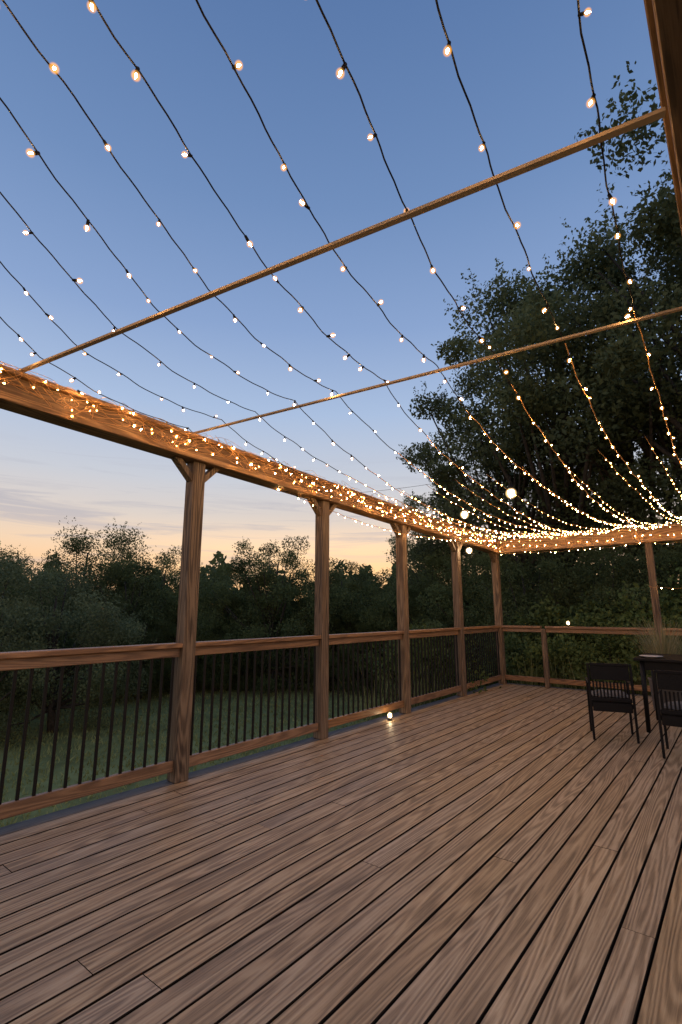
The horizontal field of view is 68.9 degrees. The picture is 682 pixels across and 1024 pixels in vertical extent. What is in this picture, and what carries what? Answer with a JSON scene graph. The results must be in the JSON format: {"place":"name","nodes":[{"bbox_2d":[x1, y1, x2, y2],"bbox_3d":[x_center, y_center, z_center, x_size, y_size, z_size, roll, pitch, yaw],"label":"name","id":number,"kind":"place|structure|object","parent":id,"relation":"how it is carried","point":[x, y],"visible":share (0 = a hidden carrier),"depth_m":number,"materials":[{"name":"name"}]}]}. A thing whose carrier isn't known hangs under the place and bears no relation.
{"place":"outdoors","nodes":[
{"label":"outdoors","id":0,"kind":"place"},
{"bbox_2d":[0,666,421,826],"bbox_3d":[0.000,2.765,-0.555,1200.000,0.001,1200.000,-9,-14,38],"label":"ground","id":1,"kind":"structure","parent":0,"point":[58,767],"depth_m":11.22,"materials":[{"name":"plant"}]},
{"bbox_2d":[0,543,64,707],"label":"leafy tree","id":2,"kind":"object","parent":1,"relation":"on","point":[13,591],"visible":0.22,"depth_m":15.35,"materials":[{"name":"green plant"}]},
{"bbox_2d":[0,541,68,748],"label":"willow bush","id":3,"kind":"object","parent":1,"relation":"on","point":[17,606],"visible":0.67,"depth_m":10.99,"materials":[{"name":"green plant"}]},
{"bbox_2d":[0,544,81,691],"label":"leafy tree","id":4,"kind":"object","parent":1,"relation":"on","point":[38,593],"visible":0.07,"depth_m":16.48,"materials":[{"name":"green plant"}]},
{"bbox_2d":[0,556,156,738],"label":"willow bush","id":5,"kind":"object","parent":1,"relation":"on","point":[106,630],"visible":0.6,"depth_m":12.08,"materials":[{"name":"green plant"}]},
{"bbox_2d":[0,516,174,695],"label":"leafy tree","id":6,"kind":"object","parent":1,"relation":"on","point":[78,544],"visible":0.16,"depth_m":18.04,"materials":[{"name":"green plant"}]},
{"bbox_2d":[29,547,177,701],"bbox_3d":[-7.733,3.837,17.478,4.314,5.064,4.924,1,-11,-5],"label":"leafy tree","id":7,"kind":"object","parent":1,"relation":"on","point":[153,608],"visible":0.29,"depth_m":16.64,"materials":[{"name":"green plant"}]},
{"bbox_2d":[59,609,157,705],"bbox_3d":[-7.487,4.518,15.501,2.491,2.925,2.843,-9,-14,37],"label":"lawn shrub","id":8,"kind":"object","parent":1,"relation":"on","point":[69,643],"visible":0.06,"depth_m":15.57,"materials":[{"name":"green plant"}]},
{"bbox_2d":[118,606,176,699],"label":"lawn shrub","id":9,"kind":"object","parent":1,"relation":"on","point":[157,635],"visible":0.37,"depth_m":16.39,"materials":[{"name":"green plant"}]},
{"bbox_2d":[92,545,232,691],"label":"leafy tree","id":10,"kind":"object","parent":1,"relation":"on","point":[174,581],"visible":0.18,"depth_m":19.05,"materials":[{"name":"green plant"}]},
{"bbox_2d":[146,612,206,693],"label":"lawn shrub","id":11,"kind":"object","parent":1,"relation":"on","point":[169,661],"visible":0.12,"depth_m":17.04,"materials":[{"name":"green plant"}]},
{"bbox_2d":[145,578,243,690],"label":"leafy tree","id":12,"kind":"object","parent":1,"relation":"on","point":[226,602],"visible":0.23,"depth_m":18.22,"materials":[{"name":"green plant"}]},
{"bbox_2d":[196,621,243,691],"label":"lawn shrub","id":13,"kind":"object","parent":1,"relation":"on","point":[216,686],"visible":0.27,"depth_m":17.91,"materials":[{"name":"green plant"}]},
{"bbox_2d":[197,572,292,685],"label":"leafy tree","id":14,"kind":"object","parent":1,"relation":"on","point":[232,582],"visible":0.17,"depth_m":19.32,"materials":[{"name":"green plant"}]},
{"bbox_2d":[219,614,288,692],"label":"lawn shrub","id":15,"kind":"object","parent":1,"relation":"on","point":[250,673],"visible":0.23,"depth_m":17.98,"materials":[{"name":"green plant"}]},
{"bbox_2d":[196,535,350,694],"bbox_3d":[-2.331,3.779,18.273,5.415,6.061,5.721,-8,-14,35],"label":"leafy tree","id":16,"kind":"object","parent":1,"relation":"on","point":[265,580],"visible":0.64,"depth_m":17.76,"materials":[{"name":"green plant"}]},
{"bbox_2d":[258,567,351,677],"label":"leafy tree","id":17,"kind":"object","parent":1,"relation":"on","point":[297,595],"visible":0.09,"depth_m":19.76,"materials":[{"name":"green plant"}]},
{"bbox_2d":[275,617,335,691],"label":"lawn shrub","id":18,"kind":"object","parent":1,"relation":"on","point":[292,664],"visible":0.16,"depth_m":18.36,"materials":[{"name":"green plant"}]},
{"bbox_2d":[291,607,363,692],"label":"lawn shrub","id":19,"kind":"object","parent":1,"relation":"on","point":[334,621],"visible":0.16,"depth_m":18.00,"materials":[{"name":"green plant"}]},
{"bbox_2d":[2,551,673,657],"bbox_3d":[-1.708,4.530,23.890,69.435,6.653,27.644,1,-11,-4],"label":"distant wood","id":20,"kind":"object","parent":1,"relation":"on","point":[217,556],"visible":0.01,"depth_m":26.30,"materials":[{"name":"green plant"}]},
{"bbox_2d":[283,557,393,690],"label":"leafy tree","id":21,"kind":"object","parent":1,"relation":"on","point":[351,586],"visible":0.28,"depth_m":18.68,"materials":[{"name":"green plant"}]},
{"bbox_2d":[0,683,681,1023],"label":"deck floor","id":22,"kind":"structure","parent":1,"relation":"on","point":[509,853],"depth_m":2.47,"materials":[{"name":"brown wood"}]},
{"bbox_2d":[167,457,219,783],"bbox_3d":[-1.303,0.853,4.227,0.122,2.630,0.484,-9,-14,38],"label":"pergola post","id":23,"kind":"object","parent":22,"relation":"on","point":[195,475],"visible":1,"depth_m":4.18,"materials":[{"name":"wood"}]},
{"bbox_2d":[0,643,182,819],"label":"deck railing","id":24,"kind":"object","parent":23,"relation":"attached to","point":[16,661],"visible":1,"depth_m":3.46,"materials":[{"name":"brown wood"}]},
{"bbox_2d":[0,364,498,553],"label":"pergola beam","id":25,"kind":"structure","parent":23,"relation":"on","point":[13,399],"depth_m":4.30,"materials":[{"name":"wood"}]},
{"bbox_2d":[0,361,217,451],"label":"fairy light garland","id":26,"kind":"object","parent":25,"relation":"attached to","point":[78,391],"visible":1,"depth_m":3.69,"materials":[{"name":"yellow metal"}]},
{"bbox_2d":[0,317,515,541],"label":"string light","id":27,"kind":"object","parent":25,"relation":"hanging from","point":[34,353],"visible":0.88,"depth_m":3.97,"materials":[{"name":"rubber"}]},
{"bbox_2d":[195,437,338,495],"bbox_3d":[-0.672,-0.435,5.082,0.124,0.321,1.976,-9,-14,38],"label":"fairy light garland","id":28,"kind":"object","parent":25,"relation":"attached to","point":[259,467],"visible":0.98,"depth_m":4.99,"materials":[{"name":"yellow metal"}]},
{"bbox_2d":[19,106,665,372],"bbox_3d":[-0.587,-1.148,2.554,3.808,0.020,0.032,-7,-13,28],"label":"crossbar","id":29,"kind":"object","parent":25,"relation":"on","point":[628,126],"visible":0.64,"depth_m":2.11,"materials":[{"name":"brown wood"}]},
{"bbox_2d":[0,192,546,534],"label":"string light","id":30,"kind":"object","parent":29,"relation":"hanging from","point":[73,280],"visible":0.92,"depth_m":3.25,"materials":[{"name":"plastic"}]},
{"bbox_2d":[324,481,411,519],"bbox_3d":[0.419,-0.127,6.428,0.117,0.328,1.969,-9,-14,38],"label":"fairy light garland","id":31,"kind":"object","parent":25,"relation":"attached to","point":[369,500],"visible":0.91,"depth_m":6.34,"materials":[{"name":"glass"}]},
{"bbox_2d":[405,510,463,536],"bbox_3d":[1.491,0.180,7.756,0.133,0.287,2.010,-9,-14,38],"label":"fairy light garland","id":32,"kind":"object","parent":25,"relation":"attached to","point":[433,522],"visible":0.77,"depth_m":7.62,"materials":[{"name":"yellow metal"}]},
{"bbox_2d":[195,306,681,433],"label":"crossbar","id":33,"kind":"object","parent":25,"relation":"on","point":[642,318],"visible":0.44,"depth_m":3.27,"materials":[{"name":"brown wood"}]},
{"bbox_2d":[88,0,618,534],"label":"string light","id":34,"kind":"object","parent":33,"relation":"hanging from","point":[136,76],"visible":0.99,"depth_m":2.19,"materials":[{"name":"plastic"}]},
{"bbox_2d":[508,476,513,496],"bbox_3d":[1.778,-0.256,5.213,0.120,0.244,0.118,-9,-14,38],"label":"globe light","id":35,"kind":"object","parent":34,"relation":"on","point":[510,491],"visible":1,"depth_m":5.16,"materials":[{"name":"glass"}]},
{"bbox_2d":[274,460,658,534],"bbox_3d":[2.147,0.024,6.744,6.655,0.510,0.396,6,-13,-27],"label":"fairy light string","id":36,"kind":"object","parent":25,"relation":"hanging from","point":[450,527],"visible":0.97,"depth_m":6.52,"materials":[{"name":"yellow metal"}]},
{"bbox_2d":[460,529,500,549],"bbox_3d":[2.599,0.514,9.111,0.123,0.297,1.967,-9,-14,38],"label":"fairy light garland","id":37,"kind":"object","parent":25,"relation":"on","point":[483,539],"visible":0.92,"depth_m":9.10,"materials":[{"name":"glass"}]},
{"bbox_2d":[403,508,602,542],"bbox_3d":[2.638,0.279,7.903,4.047,0.414,0.282,5,-12,-23],"label":"fairy light string","id":38,"kind":"object","parent":25,"relation":"hanging from","point":[493,541],"visible":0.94,"depth_m":7.98,"materials":[{"name":"glass"}]},
{"bbox_2d":[345,485,678,535],"bbox_3d":[2.810,0.097,7.032,5.931,0.472,0.447,3,-12,-17],"label":"fairy light string","id":39,"kind":"object","parent":25,"relation":"hanging from","point":[512,535],"visible":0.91,"depth_m":7.15,"materials":[{"name":"yellow metal"}]},
{"bbox_2d":[361,426,681,492],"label":"support wire","id":40,"kind":"object","parent":25,"relation":"attached to","point":[528,465],"visible":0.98,"depth_m":5.06,"materials":[{"name":"metal"}]},
{"bbox_2d":[559,459,653,524],"bbox_3d":[3.646,-0.080,6.491,0.062,0.247,4.491,-10,-15,41],"label":"fairy light string","id":41,"kind":"object","parent":40,"relation":"hanging from","point":[600,498],"visible":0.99,"depth_m":5.75,"materials":[{"name":"yellow metal"}]},
{"bbox_2d":[598,450,680,521],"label":"fairy light string","id":42,"kind":"object","parent":40,"relation":"hanging from","point":[635,489],"visible":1,"depth_m":5.53,"materials":[{"name":"yellow metal"}]},
{"bbox_2d":[189,635,320,766],"bbox_3d":[-0.760,1.715,4.753,0.115,0.986,1.626,-9,-14,38],"label":"deck railing","id":43,"kind":"object","parent":23,"relation":"attached to","point":[214,648],"visible":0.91,"depth_m":4.65,"materials":[{"name":"brown wood"}]},
{"bbox_2d":[307,498,336,739],"bbox_3d":[-0.216,1.146,5.567,0.122,2.584,0.484,-9,-14,38],"label":"pergola post","id":44,"kind":"object","parent":22,"relation":"on","point":[321,603],"visible":1,"depth_m":5.53,"materials":[{"name":"wood"}]},
{"bbox_2d":[328,631,403,727],"bbox_3d":[0.321,1.983,6.090,0.115,0.986,1.606,-9,-14,38],"label":"deck railing","id":45,"kind":"object","parent":44,"relation":"attached to","point":[352,638],"visible":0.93,"depth_m":6.04,"materials":[{"name":"brown wood"}]},
{"bbox_2d":[390,523,410,713],"bbox_3d":[0.858,1.436,6.892,0.122,2.538,0.484,-9,-14,38],"label":"pergola post","id":46,"kind":"object","parent":22,"relation":"on","point":[402,585],"visible":0.94,"depth_m":6.86,"materials":[{"name":"wood"}]},
{"bbox_2d":[447,540,466,695],"bbox_3d":[1.945,1.729,8.232,0.122,2.491,0.484,-9,-14,38],"label":"pergola post","id":47,"kind":"object","parent":22,"relation":"on","point":[455,547],"visible":0.98,"depth_m":8.20,"materials":[{"name":"wood"}]},
{"bbox_2d":[409,628,460,704],"bbox_3d":[1.402,2.252,7.427,0.115,0.986,1.626,-9,-14,38],"label":"deck railing","id":48,"kind":"object","parent":47,"relation":"attached to","point":[427,633],"visible":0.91,"depth_m":7.40,"materials":[{"name":"brown wood"}]},
{"bbox_2d":[488,552,506,683],"bbox_3d":[2.976,2.008,9.502,0.122,2.445,0.303,-9,-14,38],"label":"pergola post","id":49,"kind":"object","parent":22,"relation":"on","point":[496,583],"visible":1,"depth_m":9.55,"materials":[{"name":"wood"}]},
{"bbox_2d":[464,625,501,688],"bbox_3d":[2.489,2.522,8.772,0.115,0.986,1.626,-9,-14,38],"label":"deck railing","id":50,"kind":"object","parent":49,"relation":"attached to","point":[483,630],"visible":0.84,"depth_m":8.77,"materials":[{"name":"brown wood"}]},
{"bbox_2d":[541,629,550,687],"bbox_3d":[3.675,2.620,8.932,0.078,1.020,0.085,-9,-14,38],"label":"railing post","id":51,"kind":"object","parent":22,"relation":"on","point":[545,657],"visible":1,"depth_m":8.90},
{"bbox_2d":[501,625,544,682],"bbox_3d":[3.362,2.606,9.188,0.718,0.986,0.115,-9,-14,38],"label":"deck railing","id":52,"kind":"object","parent":51,"relation":"attached to","point":[509,628],"visible":1,"depth_m":9.17,"materials":[{"name":"brown wood"}]},
{"bbox_2d":[545,626,654,691],"bbox_3d":[4.370,2.448,8.404,1.695,0.986,0.115,-9,-14,38],"label":"deck railing","id":53,"kind":"object","parent":51,"relation":"attached to","point":[592,630],"visible":0.68,"depth_m":8.47,"materials":[{"name":"brown wood"}]},
{"bbox_2d":[585,663,639,743],"bbox_3d":[2.939,2.039,5.435,0.438,0.781,0.457,-5,-12,22],"label":"patio chair","id":54,"kind":"object","parent":22,"relation":"on","point":[610,700],"visible":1,"depth_m":5.27,"materials":[{"name":"plastic"}]},
{"bbox_2d":[644,542,663,647],"bbox_3d":[5.078,1.703,7.982,0.100,2.444,0.100,-9,-14,38],"label":"pergola post","id":55,"kind":"object","parent":22,"relation":"on","point":[652,581],"visible":0.5,"depth_m":8.04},
{"bbox_2d":[496,524,681,553],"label":"pergola beam","id":56,"kind":"structure","parent":55,"relation":"on","point":[631,537],"depth_m":8.67,"materials":[{"name":"wood"}]},
{"bbox_2d":[633,653,681,732],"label":"patio table","id":57,"kind":"object","parent":22,"relation":"on","point":[670,662],"visible":0.83,"depth_m":5.63,"materials":[{"name":"metal"}]},
{"bbox_2d":[652,670,681,758],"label":"patio chair","id":58,"kind":"object","parent":22,"relation":"on","point":[670,714],"visible":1,"depth_m":4.62,"materials":[{"name":"plastic"}]},
{"bbox_2d":[330,608,386,696],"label":"lawn shrub","id":59,"kind":"object","parent":1,"relation":"on","point":[350,667],"visible":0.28,"depth_m":17.28,"materials":[{"name":"green plant"}]},
{"bbox_2d":[333,571,410,689],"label":"leafy tree","id":60,"kind":"object","parent":1,"relation":"on","point":[376,583],"visible":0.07,"depth_m":18.97,"materials":[{"name":"green plant"}]},
{"bbox_2d":[359,612,398,690],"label":"lawn shrub","id":61,"kind":"object","parent":1,"relation":"on","point":[381,653],"visible":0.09,"depth_m":17.16,"materials":[{"name":"green plant"}]},
{"bbox_2d":[369,660,448,713],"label":"ornamental grass","id":62,"kind":"object","parent":1,"relation":"on","point":[417,704],"depth_m":8.07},
{"bbox_2d":[354,614,500,721],"bbox_3d":[1.672,3.353,9.354,3.011,2.818,2.464,-11,-16,44],"label":"shrub","id":63,"kind":"object","parent":1,"relation":"on","point":[413,627],"visible":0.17,"depth_m":9.22,"materials":[{"name":"green plant"}]},
{"bbox_2d":[386,614,470,706],"bbox_3d":[2.863,4.648,15.451,2.753,2.917,2.606,-3,-12,17],"label":"lawn shrub","id":64,"kind":"object","parent":1,"relation":"on","point":[426,620],"visible":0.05,"depth_m":15.27,"materials":[{"name":"green plant"}]},
{"bbox_2d":[350,535,516,664],"bbox_3d":[2.968,3.430,17.354,5.662,5.824,4.961,7,-13,-32],"label":"leafy tree","id":65,"kind":"object","parent":1,"relation":"on","point":[373,613],"visible":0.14,"depth_m":16.90,"materials":[{"name":"green plant"}]},
{"bbox_2d":[377,546,506,681],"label":"leafy tree","id":66,"kind":"object","parent":1,"relation":"on","point":[413,590],"visible":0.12,"depth_m":16.86,"materials":[{"name":"green plant"}]},
{"bbox_2d":[421,618,491,700],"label":"lawn shrub","id":67,"kind":"object","parent":1,"relation":"on","point":[451,623],"visible":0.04,"depth_m":14.33,"materials":[{"name":"green plant"}]},
{"bbox_2d":[384,455,533,621],"bbox_3d":[4.789,2.149,20.377,6.679,9.478,6.918,-2,-12,12],"label":"tall tree","id":68,"kind":"object","parent":1,"relation":"on","point":[413,504],"visible":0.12,"depth_m":20.66,"materials":[{"name":"green plant"}]},
{"bbox_2d":[414,538,539,685],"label":"leafy tree","id":69,"kind":"object","parent":1,"relation":"on","point":[441,590],"visible":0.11,"depth_m":15.41,"materials":[{"name":"green plant"}]},
{"bbox_2d":[396,357,610,606],"bbox_3d":[6.246,0.033,18.536,8.143,12.894,7.337,6,-13,-28],"label":"tall tree","id":70,"kind":"object","parent":1,"relation":"on","point":[521,480],"visible":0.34,"depth_m":17.75,"materials":[{"name":"green plant"}]},
{"bbox_2d":[433,534,580,685],"bbox_3d":[5.447,3.168,14.145,4.924,5.064,4.314,4,-12,-18],"label":"leafy tree","id":71,"kind":"object","parent":1,"relation":"on","point":[521,572],"visible":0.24,"depth_m":13.70,"materials":[{"name":"green plant"}]},
{"bbox_2d":[467,608,573,690],"bbox_3d":[3.993,3.669,11.259,2.581,2.952,3.154,5,-12,-22],"label":"shrub","id":72,"kind":"object","parent":1,"relation":"on","point":[518,641],"visible":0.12,"depth_m":11.05,"materials":[{"name":"green plant"}]},
{"bbox_2d":[481,634,602,688],"bbox_3d":[4.060,3.650,9.977,2.659,2.594,2.887,-5,-13,25],"label":"shrub","id":73,"kind":"object","parent":1,"relation":"on","point":[515,658],"visible":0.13,"depth_m":10.00,"materials":[{"name":"green plant"}]},
{"bbox_2d":[417,254,681,605],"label":"tall tree","id":74,"kind":"object","parent":1,"relation":"on","point":[538,395],"visible":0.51,"depth_m":15.05,"materials":[{"name":"green plant"}]},
{"bbox_2d":[463,546,643,683],"bbox_3d":[5.648,2.967,13.149,4.924,5.064,4.314,-1,-11,6],"label":"leafy tree","id":75,"kind":"object","parent":1,"relation":"on","point":[551,572],"visible":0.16,"depth_m":12.94,"materials":[{"name":"green plant"}]},
{"bbox_2d":[459,230,681,589],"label":"tall tree","id":76,"kind":"object","parent":1,"relation":"on","point":[636,468],"visible":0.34,"depth_m":14.55,"materials":[{"name":"green plant"}]},
{"bbox_2d":[479,588,670,688],"bbox_3d":[5.512,3.496,11.254,3.849,3.459,3.545,7,-13,-32],"label":"shrub","id":77,"kind":"object","parent":1,"relation":"on","point":[546,616],"visible":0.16,"depth_m":10.93,"materials":[{"name":"green plant"}]},
{"bbox_2d":[522,605,637,689],"bbox_3d":[4.900,3.408,10.092,2.628,3.005,3.212,-1,-11,5],"label":"shrub","id":78,"kind":"object","parent":1,"relation":"on","point":[534,649],"visible":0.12,"depth_m":9.71,"materials":[{"name":"green plant"}]},
{"bbox_2d":[502,543,675,667],"bbox_3d":[6.379,3.029,12.660,4.044,4.748,4.616,7,-13,-31],"label":"leafy tree","id":79,"kind":"object","parent":1,"relation":"on","point":[601,595],"visible":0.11,"depth_m":11.91,"materials":[{"name":"green plant"}]},
{"bbox_2d":[500,180,681,582],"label":"tall tree","id":80,"kind":"object","parent":1,"relation":"on","point":[555,296],"visible":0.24,"depth_m":14.71,"materials":[{"name":"green plant"}]},
{"bbox_2d":[514,61,681,561],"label":"tall tree","id":81,"kind":"object","parent":1,"relation":"on","point":[660,228],"visible":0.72,"depth_m":13.12,"materials":[{"name":"green plant"}]},
{"bbox_2d":[535,614,666,694],"bbox_3d":[5.165,3.352,9.349,2.464,2.818,3.011,-9,-14,37],"label":"shrub","id":82,"kind":"object","parent":1,"relation":"on","point":[576,657],"visible":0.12,"depth_m":9.20,"materials":[{"name":"green plant"}]},
{"bbox_2d":[544,541,681,622],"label":"leafy tree","id":83,"kind":"object","parent":1,"relation":"on","point":[673,559],"visible":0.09,"depth_m":11.38,"materials":[{"name":"green plant"}]},
{"bbox_2d":[549,580,681,693],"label":"shrub","id":84,"kind":"object","parent":1,"relation":"on","point":[590,611],"visible":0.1,"depth_m":10.63,"materials":[{"name":"green plant"}]},
{"bbox_2d":[567,600,681,692],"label":"shrub","id":85,"kind":"object","parent":1,"relation":"on","point":[634,622],"visible":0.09,"depth_m":9.29,"materials":[{"name":"green plant"}]},
{"bbox_2d":[574,559,681,627],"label":"leafy tree","id":86,"kind":"object","parent":1,"relation":"on","point":[678,599],"visible":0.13,"depth_m":10.37,"materials":[{"name":"green plant"}]},
{"bbox_2d":[603,607,681,694],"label":"shrub","id":87,"kind":"object","parent":1,"relation":"on","point":[672,626],"visible":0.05,"depth_m":8.70,"materials":[{"name":"green plant"}]},
{"bbox_2d":[610,543,681,616],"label":"leafy tree","id":88,"kind":"object","parent":1,"relation":"on","point":[639,594],"visible":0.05,"depth_m":10.45,"materials":[{"name":"green plant"}]},
{"bbox_2d":[0,0,681,597],"label":"sky","id":89,"kind":"structure","parent":0,"point":[522,67],"materials":[{"name":"blue"}]},
{"bbox_2d":[335,673,414,725],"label":"ornamental grass","id":90,"kind":"object","parent":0,"point":[374,716],"depth_m":7.49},
{"bbox_2d":[410,655,472,707],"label":"ornamental grass","id":91,"kind":"object","parent":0,"point":[429,701],"depth_m":8.47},
{"bbox_2d":[506,649,564,685],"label":"ornamental grass","id":92,"kind":"object","parent":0,"point":[535,675],"depth_m":9.41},
{"bbox_2d":[526,657,580,688],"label":"ornamental grass","id":93,"kind":"object","parent":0,"point":[556,675],"depth_m":9.19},
{"bbox_2d":[550,654,606,689],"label":"ornamental grass","id":94,"kind":"object","parent":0,"point":[574,677],"depth_m":8.85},
{"bbox_2d":[616,655,649,694],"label":"ornamental grass","id":95,"kind":"object","parent":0,"point":[640,692],"depth_m":8.29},
{"bbox_2d":[624,617,681,712],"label":"potted grass","id":96,"kind":"object","parent":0,"point":[657,648],"depth_m":6.51,"materials":[{"name":"plant"}]},
{"bbox_3d":[5.995,1.560,7.270,0.120,2.444,0.120,-9,-14,38],"label":"pergola post","id":97,"kind":"object","parent":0,"visible":0},
{"bbox_2d":[663,628,681,635],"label":"deck railing","id":98,"kind":"object","parent":97,"relation":"attached to","point":[676,631],"visible":0.38,"depth_m":7.79,"materials":[{"name":"brown wood"}]},
{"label":"pergola post","id":99,"kind":"object","parent":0,"visible":0},
{"bbox_2d":[644,0,681,233],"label":"pergola beam","id":100,"kind":"structure","parent":99,"relation":"on","point":[664,20],"depth_m":1.58,"materials":[{"name":"wood"}]},
{"bbox_3d":[-1.877,-1.739,0.890,4.000,0.200,0.120,-9,-14,38],"label":"pergola beam","id":101,"kind":"object","parent":100,"relation":"attached to","visible":0},
{"bbox_2d":[0,261,533,537],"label":"string light","id":102,"kind":"object","parent":101,"relation":"hanging from","point":[49,316],"visible":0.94,"depth_m":3.86,"materials":[{"name":"rubber"}]},
{"bbox_2d":[0,98,573,537],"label":"string light","id":103,"kind":"object","parent":101,"relation":"hanging from","point":[36,152],"visible":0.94,"depth_m":2.68,"materials":[{"name":"plastic"}]},
{"bbox_2d":[2,0,597,534],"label":"string light","id":104,"kind":"object","parent":101,"relation":"hanging from","point":[52,66],"visible":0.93,"depth_m":2.26,"materials":[{"name":"plastic"}]},
{"bbox_2d":[195,0,642,526],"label":"string light","id":105,"kind":"object","parent":101,"relation":"hanging from","point":[234,68],"visible":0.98,"depth_m":2.15,"materials":[{"name":"plastic"}]},
{"bbox_2d":[315,0,670,528],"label":"string light","id":106,"kind":"object","parent":101,"relation":"hanging from","point":[340,74],"visible":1,"depth_m":2.11,"materials":[{"name":"plastic"}]},
{"bbox_2d":[435,0,681,518],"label":"string light","id":107,"kind":"object","parent":101,"relation":"hanging from","point":[448,49],"visible":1,"depth_m":2.07,"materials":[{"name":"plastic"}]},
{"bbox_2d":[577,0,681,467],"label":"string light","id":108,"kind":"object","parent":101,"relation":"hanging from","point":[590,103],"visible":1,"depth_m":1.94,"materials":[{"name":"plastic"}]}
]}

